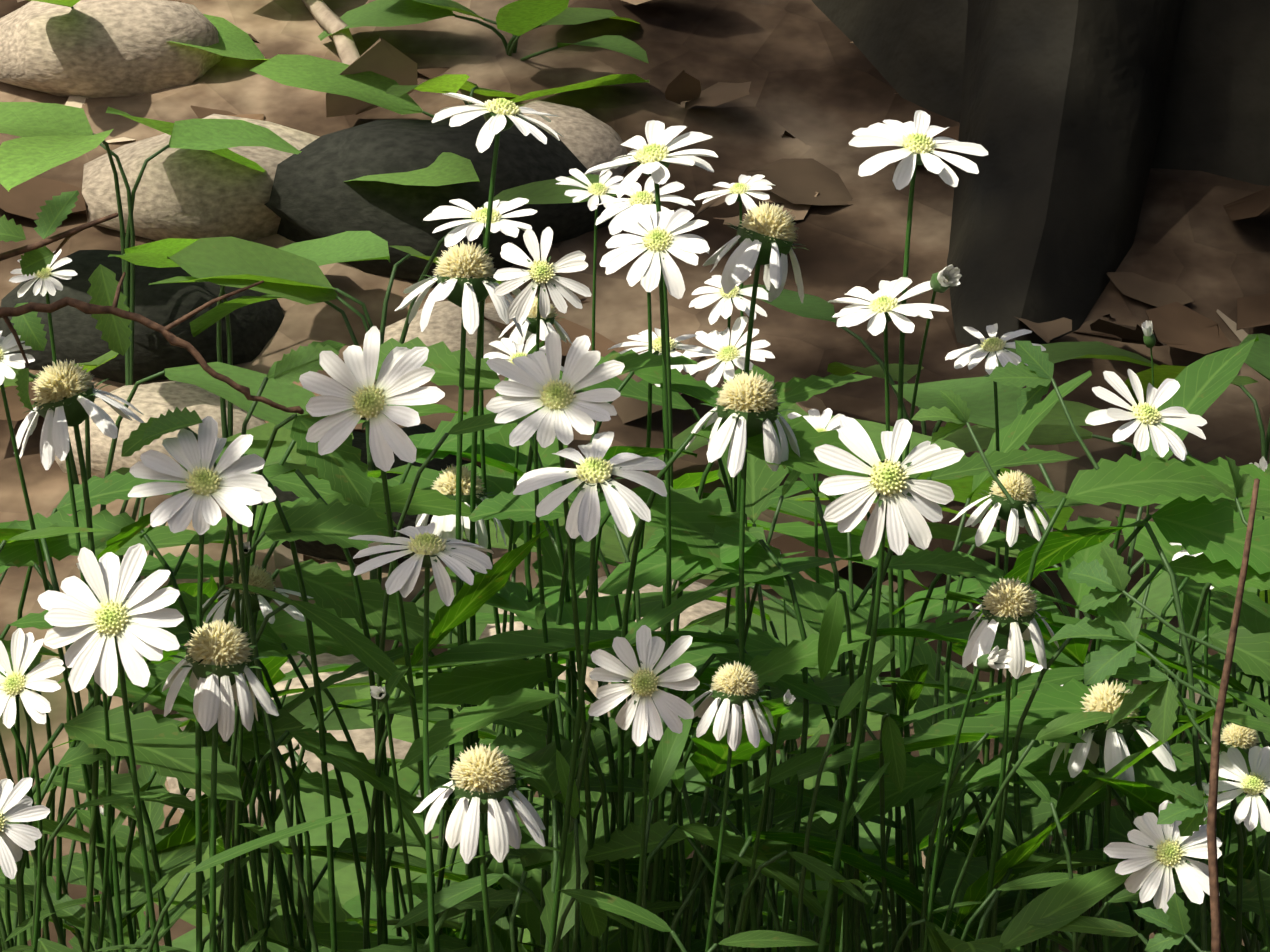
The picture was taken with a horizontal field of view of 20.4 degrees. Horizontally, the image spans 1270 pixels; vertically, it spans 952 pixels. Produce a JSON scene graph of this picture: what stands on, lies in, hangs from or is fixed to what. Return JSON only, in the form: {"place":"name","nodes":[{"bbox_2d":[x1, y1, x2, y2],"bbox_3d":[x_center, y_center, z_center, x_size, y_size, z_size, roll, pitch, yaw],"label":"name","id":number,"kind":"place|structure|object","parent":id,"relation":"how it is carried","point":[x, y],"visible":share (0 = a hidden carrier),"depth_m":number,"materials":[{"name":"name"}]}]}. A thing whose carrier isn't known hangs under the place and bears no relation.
{"place":"outdoors","nodes":[
{"label":"outdoors","id":0,"kind":"place"},
{"bbox_2d":[0,0,1269,951],"bbox_3d":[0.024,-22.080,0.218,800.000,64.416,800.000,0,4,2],"label":"forest floor","id":1,"kind":"structure","parent":0,"point":[822,90],"depth_m":2.41,"materials":[{"name":"soil"}]},
{"bbox_2d":[0,777,49,878],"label":"flower","id":2,"kind":"object","parent":1,"relation":"on","point":[16,804],"visible":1,"depth_m":0.77,"materials":[{"name":"white plant"}]},
{"bbox_2d":[0,628,64,951],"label":"flower","id":3,"kind":"object","parent":1,"relation":"on","point":[25,649],"visible":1,"depth_m":0.76,"materials":[{"name":"white plant"}]},
{"bbox_2d":[0,331,146,945],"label":"flower","id":4,"kind":"object","parent":1,"relation":"on","point":[74,916],"visible":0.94,"depth_m":0.82,"materials":[{"name":"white plant"}]},
{"bbox_2d":[4,359,165,951],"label":"flower","id":5,"kind":"object","parent":1,"relation":"on","point":[67,394],"visible":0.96,"depth_m":0.80,"materials":[{"name":"white plant"}]},
{"bbox_2d":[0,0,222,97],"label":"bank rock","id":6,"kind":"object","parent":1,"relation":"on","point":[102,48],"visible":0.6,"depth_m":2.58,"materials":[{"name":"stone"}]},
{"bbox_2d":[76,563,151,951],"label":"flower","id":7,"kind":"object","parent":1,"relation":"on","point":[117,824],"visible":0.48,"depth_m":0.82,"materials":[{"name":"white plant"}]},
{"bbox_2d":[37,543,195,951],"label":"flower","id":8,"kind":"object","parent":1,"relation":"on","point":[85,620],"visible":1,"depth_m":0.75,"materials":[{"name":"white plant"}]},
{"bbox_2d":[95,806,145,951],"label":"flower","id":9,"kind":"object","parent":1,"relation":"on","point":[140,923],"visible":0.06,"depth_m":1.74,"materials":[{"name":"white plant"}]},
{"bbox_2d":[6,249,249,951],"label":"flower","id":10,"kind":"object","parent":1,"relation":"on","point":[46,284],"visible":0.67,"depth_m":0.84,"materials":[{"name":"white plant"}]},
{"bbox_2d":[0,250,284,382],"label":"bank rock","id":11,"kind":"object","parent":1,"relation":"on","point":[78,334],"visible":0.27,"depth_m":2.27,"materials":[{"name":"stone"}]},
{"bbox_2d":[31,0,267,59],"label":"bank plant","id":12,"kind":"object","parent":1,"relation":"on","point":[235,41],"visible":0.25,"depth_m":2.63,"materials":[{"name":"green plant"}]},
{"bbox_2d":[0,102,300,385],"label":"bank plant","id":13,"kind":"object","parent":1,"relation":"on","point":[51,135],"visible":0.88,"depth_m":2.22,"materials":[{"name":"green plant"}]},
{"bbox_2d":[0,350,314,708],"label":"bank plant","id":14,"kind":"object","parent":1,"relation":"on","point":[286,394],"visible":0.27,"depth_m":1.88,"materials":[{"name":"green plant"}]},
{"bbox_2d":[55,381,265,478],"bbox_3d":[-0.289,-0.014,2.220,0.153,0.090,0.128,0,4,2],"label":"bank rock","id":15,"kind":"object","parent":1,"relation":"on","point":[154,400],"visible":0.27,"depth_m":2.18,"materials":[{"name":"stone"}]},
{"bbox_2d":[0,190,338,440],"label":"twig","id":16,"kind":"object","parent":1,"relation":"on","point":[106,307],"visible":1,"depth_m":0.77,"materials":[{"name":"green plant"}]},
{"bbox_2d":[93,416,275,951],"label":"flower","id":17,"kind":"object","parent":1,"relation":"on","point":[236,490],"visible":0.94,"depth_m":0.76,"materials":[{"name":"white plant"}]},
{"bbox_2d":[17,0,359,64],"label":"fallen sticks","id":18,"kind":"object","parent":1,"relation":"on","point":[327,18],"visible":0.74,"depth_m":2.62,"materials":[{"name":"brown wood"}]},
{"bbox_2d":[82,114,318,240],"bbox_3d":[-0.292,-0.199,2.455,0.188,0.105,0.145,0,4,2],"label":"bank rock","id":19,"kind":"object","parent":1,"relation":"on","point":[188,194],"visible":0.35,"depth_m":2.40,"materials":[{"name":"stone"}]},
{"bbox_2d":[152,542,286,951],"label":"flower","id":20,"kind":"object","parent":1,"relation":"on","point":[260,830],"visible":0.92,"depth_m":0.83,"materials":[{"name":"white plant"}]},
{"bbox_2d":[162,619,278,951],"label":"flower","id":21,"kind":"object","parent":1,"relation":"on","point":[216,660],"visible":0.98,"depth_m":0.76,"materials":[{"name":"white plant"}]},
{"bbox_2d":[115,422,353,713],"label":"bank plant","id":22,"kind":"object","parent":1,"relation":"on","point":[261,435],"visible":0.04,"depth_m":1.93,"materials":[{"name":"green plant"}]},
{"bbox_2d":[108,231,389,437],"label":"bank plant","id":23,"kind":"object","parent":1,"relation":"on","point":[348,246],"visible":0.48,"depth_m":2.06,"materials":[{"name":"green plant"}]},
{"bbox_2d":[202,565,312,951],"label":"flower","id":24,"kind":"object","parent":1,"relation":"on","point":[260,578],"visible":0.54,"depth_m":0.86,"materials":[{"name":"white plant"}]},
{"bbox_2d":[1,847,530,951],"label":"bank plant","id":25,"kind":"object","parent":1,"relation":"on","point":[318,865],"visible":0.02,"depth_m":1.40,"materials":[{"name":"green plant"}]},
{"bbox_2d":[106,107,479,185],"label":"bank plant","id":26,"kind":"object","parent":1,"relation":"on","point":[446,168],"visible":0.42,"depth_m":2.34,"materials":[{"name":"green plant"}]},
{"bbox_2d":[167,651,457,826],"bbox_3d":[-0.159,0.155,1.941,0.211,0.121,0.159,2,4,23],"label":"bank rock","id":27,"kind":"object","parent":1,"relation":"on","point":[363,740],"visible":0.04,"depth_m":1.88,"materials":[{"name":"stone"}]},
{"bbox_2d":[246,423,480,564],"bbox_3d":[-0.166,0.012,2.117,0.165,0.088,0.123,0,4,2],"label":"bank rock","id":28,"kind":"object","parent":1,"relation":"on","point":[319,549],"visible":0.04,"depth_m":2.08,"materials":[{"name":"stone"}]},
{"bbox_2d":[148,174,616,578],"bbox_3d":[-0.137,-0.034,2.033,0.267,0.277,0.220,0,4,2],"label":"bank plant","id":29,"kind":"object","parent":1,"relation":"on","point":[230,261],"visible":0.73,"depth_m":2.00,"materials":[{"name":"green plant"}]},
{"bbox_2d":[370,686,449,951],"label":"flower","id":30,"kind":"object","parent":1,"relation":"on","point":[380,694],"visible":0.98,"depth_m":0.80,"materials":[{"name":"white plant"}]},
{"bbox_2d":[299,326,539,951],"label":"flower","id":31,"kind":"object","parent":1,"relation":"on","point":[404,375],"visible":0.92,"depth_m":0.76,"materials":[{"name":"white plant"}]},
{"bbox_2d":[348,522,493,951],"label":"flower","id":32,"kind":"object","parent":1,"relation":"on","point":[427,548],"visible":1,"depth_m":0.75,"materials":[{"name":"white plant"}]},
{"bbox_2d":[416,789,435,892],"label":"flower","id":33,"kind":"object","parent":1,"relation":"on","point":[422,888],"visible":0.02,"depth_m":1.40,"materials":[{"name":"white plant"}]},
{"bbox_2d":[353,241,537,951],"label":"flower","id":34,"kind":"object","parent":1,"relation":"on","point":[464,279],"visible":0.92,"depth_m":0.83,"materials":[{"name":"white plant"}]},
{"bbox_2d":[264,113,628,282],"bbox_3d":[-0.131,-0.187,2.428,0.262,0.135,0.175,0,4,2],"label":"bank rock","id":35,"kind":"object","parent":1,"relation":"on","point":[314,195],"visible":0.56,"depth_m":2.36,"materials":[{"name":"stone"}]},
{"bbox_2d":[249,54,648,117],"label":"bank plant","id":36,"kind":"object","parent":1,"relation":"on","point":[309,72],"visible":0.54,"depth_m":2.47,"materials":[{"name":"green plant"}]},
{"bbox_2d":[379,298,524,374],"bbox_3d":[-0.112,-0.080,2.318,0.138,0.073,0.102,0,4,2],"label":"bank rock","id":37,"kind":"object","parent":1,"relation":"on","point":[444,323],"visible":0.17,"depth_m":2.28,"materials":[{"name":"stone"}]},
{"bbox_2d":[413,464,532,946],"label":"flower","id":38,"kind":"object","parent":1,"relation":"on","point":[445,485],"visible":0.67,"depth_m":0.88,"materials":[{"name":"white plant"}]},
{"bbox_2d":[413,744,545,951],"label":"flower","id":39,"kind":"object","parent":1,"relation":"on","point":[484,780],"visible":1,"depth_m":0.75,"materials":[{"name":"white plant"}]},
{"bbox_2d":[118,652,840,951],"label":"bank plant","id":40,"kind":"object","parent":1,"relation":"on","point":[187,940],"visible":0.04,"depth_m":1.33,"materials":[{"name":"green plant"}]},
{"bbox_2d":[401,93,564,951],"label":"flower","id":41,"kind":"object","parent":1,"relation":"on","point":[501,114],"visible":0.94,"depth_m":0.84,"materials":[{"name":"white plant"}]},
{"bbox_2d":[318,0,648,62],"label":"bank plant","id":42,"kind":"object","parent":1,"relation":"on","point":[517,19],"visible":0.81,"depth_m":2.60,"materials":[{"name":"green plant"}]},
{"bbox_2d":[272,583,694,860],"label":"bank plant","id":43,"kind":"object","parent":1,"relation":"on","point":[304,710],"depth_m":1.61,"materials":[{"name":"green plant"}]},
{"bbox_2d":[388,334,582,938],"bbox_3d":[-0.037,0.149,1.009,0.089,0.382,0.143,2,4,23],"label":"flower","id":44,"kind":"object","parent":1,"relation":"on","point":[506,345],"visible":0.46,"depth_m":0.94,"materials":[{"name":"white plant"}]},
{"bbox_2d":[415,296,571,951],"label":"flower","id":45,"kind":"object","parent":1,"relation":"on","point":[546,326],"visible":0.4,"depth_m":0.98,"materials":[{"name":"white plant"}]},
{"bbox_2d":[423,198,588,928],"bbox_3d":[-0.025,0.132,0.982,0.060,0.418,0.162,2,4,24],"label":"flower","id":46,"kind":"object","parent":1,"relation":"on","point":[474,228],"visible":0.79,"depth_m":0.90,"materials":[{"name":"white plant"}]},
{"bbox_2d":[518,100,628,178],"bbox_3d":[-0.078,-0.222,2.507,0.158,0.091,0.123,0,4,2],"label":"bank rock","id":47,"kind":"object","parent":1,"relation":"on","point":[588,140],"visible":0.21,"depth_m":2.47,"materials":[{"name":"stone"}]},
{"bbox_2d":[486,331,688,951],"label":"flower","id":48,"kind":"object","parent":1,"relation":"on","point":[538,383],"visible":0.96,"depth_m":0.77,"materials":[{"name":"white plant"}]},
{"bbox_2d":[509,431,666,951],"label":"flower","id":49,"kind":"object","parent":1,"relation":"on","point":[593,473],"visible":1,"depth_m":0.76,"materials":[{"name":"white plant"}]},
{"bbox_2d":[479,576,730,716],"bbox_3d":[-0.008,0.106,1.991,0.185,0.106,0.145,0,4,2],"label":"bank rock","id":50,"kind":"object","parent":1,"relation":"on","point":[688,615],"visible":0.08,"depth_m":1.96,"materials":[{"name":"stone"}]},
{"bbox_2d":[516,168,697,915],"bbox_3d":[0.011,0.125,1.023,0.087,0.426,0.062,-2,4,-22],"label":"flower","id":51,"kind":"object","parent":1,"relation":"on","point":[596,193],"visible":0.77,"depth_m":0.98,"materials":[{"name":"white plant"}]},
{"bbox_2d":[478,227,744,951],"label":"flower","id":52,"kind":"object","parent":1,"relation":"on","point":[541,275],"visible":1,"depth_m":0.79,"materials":[{"name":"white plant"}]},
{"bbox_2d":[517,204,720,951],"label":"flower","id":53,"kind":"object","parent":1,"relation":"on","point":[651,267],"visible":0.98,"depth_m":0.80,"materials":[{"name":"white plant"}]},
{"bbox_2d":[527,120,739,951],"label":"flower","id":54,"kind":"object","parent":1,"relation":"on","point":[654,158],"visible":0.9,"depth_m":0.83,"materials":[{"name":"white plant"}]},
{"bbox_2d":[0,334,1269,951],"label":"leafy plants","id":55,"kind":"object","parent":1,"relation":"on","point":[340,502],"visible":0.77,"depth_m":0.85,"materials":[{"name":"green plant"}]},
{"bbox_2d":[0,0,1269,945],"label":"dead leaves","id":56,"kind":"object","parent":1,"relation":"on","point":[798,186],"visible":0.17,"depth_m":2.38,"materials":[{"name":"brown plant"}]},
{"bbox_2d":[691,789,1266,951],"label":"bank plant","id":57,"kind":"object","parent":56,"relation":"on","point":[865,841],"depth_m":1.32,"materials":[{"name":"green plant"}]},
{"bbox_2d":[563,176,709,884],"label":"flower","id":58,"kind":"object","parent":1,"relation":"on","point":[644,197],"visible":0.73,"depth_m":0.91,"materials":[{"name":"white plant"}]},
{"bbox_2d":[576,625,699,951],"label":"flower","id":59,"kind":"object","parent":1,"relation":"on","point":[645,681],"visible":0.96,"depth_m":0.76,"materials":[{"name":"white plant"}]},
{"bbox_2d":[310,666,996,928],"bbox_3d":[0.074,0.200,1.351,0.370,0.234,0.317,-1,4,-16],"label":"bank plant","id":60,"kind":"object","parent":1,"relation":"on","point":[401,727],"visible":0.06,"depth_m":1.41,"materials":[{"name":"green plant"}]},
{"bbox_2d":[608,328,718,817],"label":"flower","id":61,"kind":"object","parent":1,"relation":"on","point":[642,337],"visible":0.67,"depth_m":0.93,"materials":[{"name":"white plant"}]},
{"bbox_2d":[680,661,775,951],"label":"flower","id":62,"kind":"object","parent":1,"relation":"on","point":[735,691],"visible":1,"depth_m":0.76,"materials":[{"name":"white plant"}]},
{"bbox_2d":[681,316,785,911],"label":"flower","id":63,"kind":"object","parent":1,"relation":"on","point":[728,358],"visible":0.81,"depth_m":0.96,"materials":[{"name":"white plant"}]},
{"bbox_2d":[694,174,790,951],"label":"flower","id":64,"kind":"object","parent":1,"relation":"on","point":[740,192],"visible":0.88,"depth_m":1.00,"materials":[{"name":"white plant"}]},
{"bbox_2d":[263,758,1227,951],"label":"bank plant","id":65,"kind":"object","parent":1,"relation":"on","point":[346,881],"depth_m":1.39,"materials":[{"name":"green plant"}]},
{"bbox_2d":[685,371,824,951],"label":"flower","id":66,"kind":"object","parent":1,"relation":"on","point":[746,407],"visible":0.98,"depth_m":0.80,"materials":[{"name":"white plant"}]},
{"bbox_2d":[672,201,837,947],"bbox_3d":[0.015,0.136,0.951,0.098,0.418,0.210,-1,4,-11],"label":"flower","id":67,"kind":"object","parent":1,"relation":"on","point":[766,235],"visible":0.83,"depth_m":0.85,"materials":[{"name":"white plant"}]},
{"bbox_2d":[689,274,822,951],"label":"flower","id":68,"kind":"object","parent":1,"relation":"on","point":[723,307],"visible":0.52,"depth_m":0.97,"materials":[{"name":"white plant"}]},
{"bbox_2d":[737,689,795,951],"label":"flower","id":69,"kind":"object","parent":1,"relation":"on","point":[789,698],"visible":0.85,"depth_m":0.80,"materials":[{"name":"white plant"}]},
{"bbox_2d":[780,552,787,646],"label":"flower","id":70,"kind":"object","parent":1,"relation":"on","point":[786,643],"visible":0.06,"depth_m":1.53,"materials":[{"name":"white plant"}]},
{"bbox_2d":[744,408,872,951],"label":"flower","id":71,"kind":"object","parent":1,"relation":"on","point":[815,420],"visible":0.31,"depth_m":0.94,"materials":[{"name":"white plant"}]},
{"bbox_2d":[463,502,1261,845],"bbox_3d":[0.143,0.141,1.645,0.433,0.275,0.210,1,4,19],"label":"bank plant","id":72,"kind":"object","parent":1,"relation":"on","point":[1159,594],"visible":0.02,"depth_m":1.60,"materials":[{"name":"green plant"}]},
{"bbox_2d":[788,277,963,951],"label":"flower","id":73,"kind":"object","parent":1,"relation":"on","point":[884,307],"visible":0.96,"depth_m":0.90,"materials":[{"name":"white plant"}]},
{"bbox_2d":[814,416,964,951],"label":"flower","id":74,"kind":"object","parent":1,"relation":"on","point":[889,479],"visible":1,"depth_m":0.75,"materials":[{"name":"white plant"}]},
{"bbox_2d":[643,284,1158,471],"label":"bank plant","id":75,"kind":"object","parent":1,"relation":"on","point":[813,307],"visible":0.31,"depth_m":2.14,"materials":[{"name":"green plant"}]},
{"bbox_2d":[823,110,987,947],"bbox_3d":[0.079,0.125,0.952,0.079,0.443,0.132,0,4,2],"label":"flower","id":76,"kind":"object","parent":1,"relation":"on","point":[913,142],"visible":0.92,"depth_m":0.90,"materials":[{"name":"white plant"}]},
{"bbox_2d":[863,470,1052,938],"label":"flower","id":77,"kind":"object","parent":1,"relation":"on","point":[1019,487],"visible":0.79,"depth_m":0.90,"materials":[{"name":"white plant"}]},
{"bbox_2d":[896,264,1023,946],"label":"flower","id":78,"kind":"object","parent":1,"relation":"on","point":[944,279],"visible":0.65,"depth_m":0.91,"materials":[{"name":"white plant"}]},
{"bbox_2d":[923,646,1011,951],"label":"flower","id":79,"kind":"object","parent":1,"relation":"on","point":[988,662],"visible":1,"depth_m":0.78,"materials":[{"name":"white plant"}]},
{"bbox_2d":[923,323,1045,935],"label":"flower","id":80,"kind":"object","parent":1,"relation":"on","point":[992,349],"visible":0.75,"depth_m":0.93,"materials":[{"name":"white plant"}]},
{"bbox_2d":[962,577,1070,938],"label":"flower","id":81,"kind":"object","parent":1,"relation":"on","point":[1008,607],"visible":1,"depth_m":0.77,"materials":[{"name":"white plant"}]},
{"bbox_2d":[786,377,1269,940],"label":"bank plant","id":82,"kind":"object","parent":1,"relation":"on","point":[976,393],"visible":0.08,"depth_m":1.73,"materials":[{"name":"green plant"}]},
{"bbox_2d":[1001,660,1063,951],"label":"flower","id":83,"kind":"object","parent":1,"relation":"on","point":[1037,668],"visible":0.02,"depth_m":1.28,"materials":[{"name":"white plant"}]},
{"bbox_2d":[800,589,1269,949],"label":"bank plant","id":84,"kind":"object","parent":1,"relation":"on","point":[873,723],"depth_m":1.55,"materials":[{"name":"green plant"}]},
{"bbox_2d":[812,0,1269,348],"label":"tree","id":85,"kind":"object","parent":1,"relation":"on","point":[1077,120],"visible":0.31,"depth_m":2.38,"materials":[{"name":"grey plant"}]},
{"bbox_2d":[911,341,1259,951],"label":"seedling shrub","id":86,"kind":"object","parent":1,"relation":"on","point":[1118,623],"visible":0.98,"depth_m":0.74,"materials":[{"name":"green plant"}]},
{"bbox_2d":[972,368,1206,951],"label":"flower","id":87,"kind":"object","parent":1,"relation":"on","point":[1146,416],"visible":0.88,"depth_m":0.84,"materials":[{"name":"white plant"}]},
{"bbox_2d":[931,333,1269,462],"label":"bank plant","id":88,"kind":"object","parent":1,"relation":"on","point":[1052,427],"visible":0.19,"depth_m":2.01,"materials":[{"name":"green plant"}]},
{"bbox_2d":[1044,680,1176,951],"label":"flower","id":89,"kind":"object","parent":1,"relation":"on","point":[1112,740],"visible":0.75,"depth_m":0.81,"materials":[{"name":"white plant"}]},
{"bbox_2d":[1103,320,1173,759],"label":"flower","id":90,"kind":"object","parent":1,"relation":"on","point":[1149,339],"visible":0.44,"depth_m":1.64,"materials":[{"name":"white plant"}]},
{"bbox_2d":[1104,800,1221,951],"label":"flower","id":91,"kind":"object","parent":1,"relation":"on","point":[1150,876],"visible":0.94,"depth_m":0.76,"materials":[{"name":"white plant"}]},
{"bbox_2d":[1143,723,1267,951],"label":"flower","id":92,"kind":"object","parent":1,"relation":"on","point":[1244,739],"visible":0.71,"depth_m":0.89,"materials":[{"name":"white plant"}]},
{"bbox_2d":[1170,543,1246,917],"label":"flower","id":93,"kind":"object","parent":1,"relation":"on","point":[1175,557],"visible":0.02,"depth_m":0.96,"materials":[{"name":"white plant"}]},
{"bbox_2d":[1174,659,1267,794],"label":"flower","id":94,"kind":"object","parent":1,"relation":"on","point":[1259,696],"depth_m":1.25,"materials":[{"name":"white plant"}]},
{"bbox_2d":[1200,456,1266,795],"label":"flower","id":95,"kind":"object","parent":1,"relation":"on","point":[1213,691],"visible":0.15,"depth_m":1.21,"materials":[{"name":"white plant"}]},
{"bbox_2d":[1204,746,1269,951],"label":"flower","id":96,"kind":"object","parent":1,"relation":"on","point":[1253,786],"visible":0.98,"depth_m":0.80,"materials":[{"name":"white plant"}]},
{"bbox_2d":[1185,743,1219,795],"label":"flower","id":97,"kind":"object","parent":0,"point":[1203,786],"depth_m":0.94,"materials":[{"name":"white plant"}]},
{"bbox_2d":[1250,590,1269,940],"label":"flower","id":98,"kind":"object","parent":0,"point":[1260,927],"depth_m":1.01,"materials":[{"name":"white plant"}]}
]}

